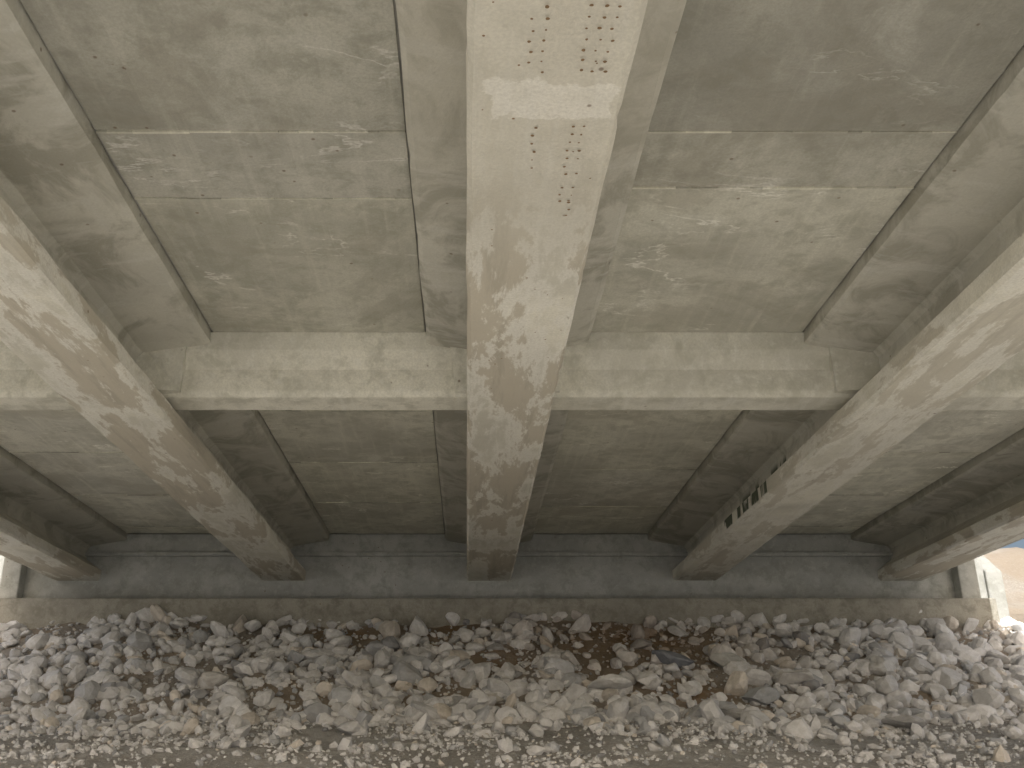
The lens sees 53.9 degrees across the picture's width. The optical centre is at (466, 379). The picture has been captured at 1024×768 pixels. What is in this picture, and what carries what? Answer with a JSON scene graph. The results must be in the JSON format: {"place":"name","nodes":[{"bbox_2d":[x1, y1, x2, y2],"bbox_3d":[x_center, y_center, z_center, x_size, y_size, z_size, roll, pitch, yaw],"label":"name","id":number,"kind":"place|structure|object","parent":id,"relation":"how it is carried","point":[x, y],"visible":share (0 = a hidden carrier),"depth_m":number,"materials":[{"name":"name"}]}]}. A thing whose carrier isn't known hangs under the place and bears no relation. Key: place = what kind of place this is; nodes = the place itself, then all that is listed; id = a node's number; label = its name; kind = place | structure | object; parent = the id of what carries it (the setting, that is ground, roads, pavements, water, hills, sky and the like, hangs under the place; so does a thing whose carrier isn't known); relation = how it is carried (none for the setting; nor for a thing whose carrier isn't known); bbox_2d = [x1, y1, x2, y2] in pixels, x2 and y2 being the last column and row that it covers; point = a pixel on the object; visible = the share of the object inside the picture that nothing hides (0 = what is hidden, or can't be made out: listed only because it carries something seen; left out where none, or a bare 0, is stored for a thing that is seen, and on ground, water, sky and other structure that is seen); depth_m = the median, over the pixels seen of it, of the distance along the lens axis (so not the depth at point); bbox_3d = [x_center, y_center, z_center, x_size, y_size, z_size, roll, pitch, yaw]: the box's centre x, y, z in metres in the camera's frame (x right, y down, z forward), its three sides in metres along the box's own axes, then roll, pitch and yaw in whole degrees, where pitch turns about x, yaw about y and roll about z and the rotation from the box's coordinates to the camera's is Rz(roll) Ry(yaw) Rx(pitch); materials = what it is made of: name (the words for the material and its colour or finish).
{"place":"outdoors","nodes":[
{"label":"outdoors","id":0,"kind":"place"},
{"bbox_2d":[85,552,892,556],"bbox_3d":[0.330,2.618,15.089,13.760,0.060,0.080,0,-21,0],"label":"end wall ledge","id":1,"kind":"object","parent":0,"point":[464,554],"depth_m":15.05,"materials":[{"name":"grey concrete"}]},
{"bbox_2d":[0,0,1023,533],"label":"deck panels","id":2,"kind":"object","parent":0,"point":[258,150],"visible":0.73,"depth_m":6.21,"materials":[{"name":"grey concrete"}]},
{"bbox_2d":[0,547,1023,767],"bbox_3d":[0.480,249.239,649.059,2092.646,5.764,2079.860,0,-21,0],"label":"ground","id":3,"kind":"structure","parent":0,"point":[1008,563],"depth_m":10.11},
{"bbox_2d":[0,598,999,628],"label":"abutment cap","id":4,"kind":"object","parent":3,"relation":"on","point":[31,613],"visible":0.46,"depth_m":14.41,"materials":[{"name":"concrete"}]},
{"bbox_2d":[0,555,26,597],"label":"cheek wall","id":5,"kind":"structure","parent":4,"relation":"on","point":[12,577],"depth_m":14.81,"materials":[{"name":"concrete"}]},
{"bbox_2d":[22,534,955,597],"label":"end wall","id":6,"kind":"structure","parent":4,"relation":"on","point":[446,577],"depth_m":15.01,"materials":[{"name":"concrete"}]},
{"bbox_2d":[21,0,1008,533],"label":"deck slab","id":7,"kind":"structure","parent":6,"relation":"on","point":[411,190],"depth_m":6.33,"materials":[{"name":"grey concrete"}]},
{"bbox_2d":[0,340,75,409],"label":"diaphragm","id":8,"kind":"object","parent":7,"relation":"attached to","point":[24,385],"depth_m":8.16,"materials":[{"name":"concrete"}]},
{"bbox_2d":[0,446,127,580],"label":"girder","id":9,"kind":"object","parent":7,"relation":"attached to","point":[50,529],"visible":1,"depth_m":13.24,"materials":[{"name":"concrete"}]},
{"bbox_2d":[0,0,329,580],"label":"girder","id":10,"kind":"object","parent":7,"relation":"attached to","point":[96,299],"visible":0.96,"depth_m":6.89,"materials":[{"name":"concrete"}]},
{"bbox_2d":[136,346,186,393],"bbox_3d":[-2.465,-0.053,8.322,0.420,0.470,0.610,0,-21,0],"label":"diaphragm end","id":11,"kind":"object","parent":10,"relation":"attached to","point":[163,371],"visible":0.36,"depth_m":8.10,"materials":[{"name":"concrete"}]},
{"bbox_2d":[162,332,466,409],"bbox_3d":[-1.202,-0.060,8.331,2.965,0.510,0.536,0,-21,0],"label":"diaphragm","id":12,"kind":"object","parent":7,"relation":"attached to","point":[318,370],"visible":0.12,"depth_m":8.16,"materials":[{"name":"concrete"}]},
{"bbox_2d":[395,0,686,580],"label":"girder","id":13,"kind":"object","parent":7,"relation":"attached to","point":[475,178],"visible":0.96,"depth_m":5.38,"materials":[{"name":"concrete"}]},
{"bbox_2d":[450,347,466,393],"bbox_3d":[0.060,-0.053,8.322,0.420,0.470,0.610,0,-21,0],"label":"diaphragm end","id":14,"kind":"object","parent":13,"relation":"attached to","point":[459,360],"visible":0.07,"depth_m":8.10,"materials":[{"name":"concrete"}]},
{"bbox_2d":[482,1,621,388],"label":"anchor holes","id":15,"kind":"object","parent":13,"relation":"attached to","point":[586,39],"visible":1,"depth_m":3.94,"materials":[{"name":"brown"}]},
{"bbox_2d":[555,353,564,392],"bbox_3d":[0.600,-0.053,8.322,0.420,0.470,0.610,0,-21,0],"label":"diaphragm end","id":16,"kind":"object","parent":13,"relation":"attached to","point":[558,387],"visible":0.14,"depth_m":8.10,"materials":[{"name":"concrete"}]},
{"bbox_2d":[551,332,854,409],"bbox_3d":[1.863,-0.060,8.331,2.965,0.510,0.536,0,-21,0],"label":"diaphragm","id":17,"kind":"object","parent":13,"relation":"attached to","point":[696,370],"visible":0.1,"depth_m":8.16,"materials":[{"name":"concrete"}]},
{"bbox_2d":[648,45,1023,580],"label":"girder","id":18,"kind":"object","parent":7,"relation":"attached to","point":[924,303],"visible":0.95,"depth_m":7.25,"materials":[{"name":"concrete"}]},
{"bbox_2d":[829,347,880,393],"bbox_3d":[3.125,-0.053,8.322,0.420,0.470,0.610,0,-21,0],"label":"diaphragm end","id":19,"kind":"object","parent":18,"relation":"attached to","point":[853,371],"visible":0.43,"depth_m":8.10,"materials":[{"name":"concrete"}]},
{"bbox_2d":[943,349,1023,409],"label":"diaphragm","id":20,"kind":"object","parent":18,"relation":"attached to","point":[1001,387],"depth_m":8.16,"materials":[{"name":"concrete"}]},
{"bbox_2d":[850,428,1023,580],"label":"girder","id":21,"kind":"object","parent":7,"relation":"attached to","point":[971,509],"visible":0.98,"depth_m":12.71,"materials":[{"name":"concrete"}]},
{"bbox_2d":[951,557,987,597],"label":"cheek wall","id":22,"kind":"structure","parent":4,"relation":"on","point":[968,580],"depth_m":14.79,"materials":[{"name":"concrete"}]},
{"bbox_2d":[0,604,1023,745],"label":"riprap rocks","id":23,"kind":"object","parent":3,"relation":"on","point":[942,650],"visible":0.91,"depth_m":12.24,"materials":[{"name":"grey stone"}]},
{"bbox_2d":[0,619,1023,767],"bbox_3d":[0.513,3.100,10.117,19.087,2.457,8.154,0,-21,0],"label":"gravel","id":24,"kind":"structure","parent":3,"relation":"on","point":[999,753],"depth_m":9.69,"materials":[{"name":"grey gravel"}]},
{"bbox_2d":[980,555,1009,619],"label":"wing wall","id":25,"kind":"structure","parent":3,"relation":"on","point":[994,583],"depth_m":14.70,"materials":[{"name":"concrete"}]},
{"bbox_2d":[1000,539,1023,548],"label":"sky","id":26,"kind":"structure","parent":0,"point":[1020,544],"materials":[{"name":"blue"}]}
]}

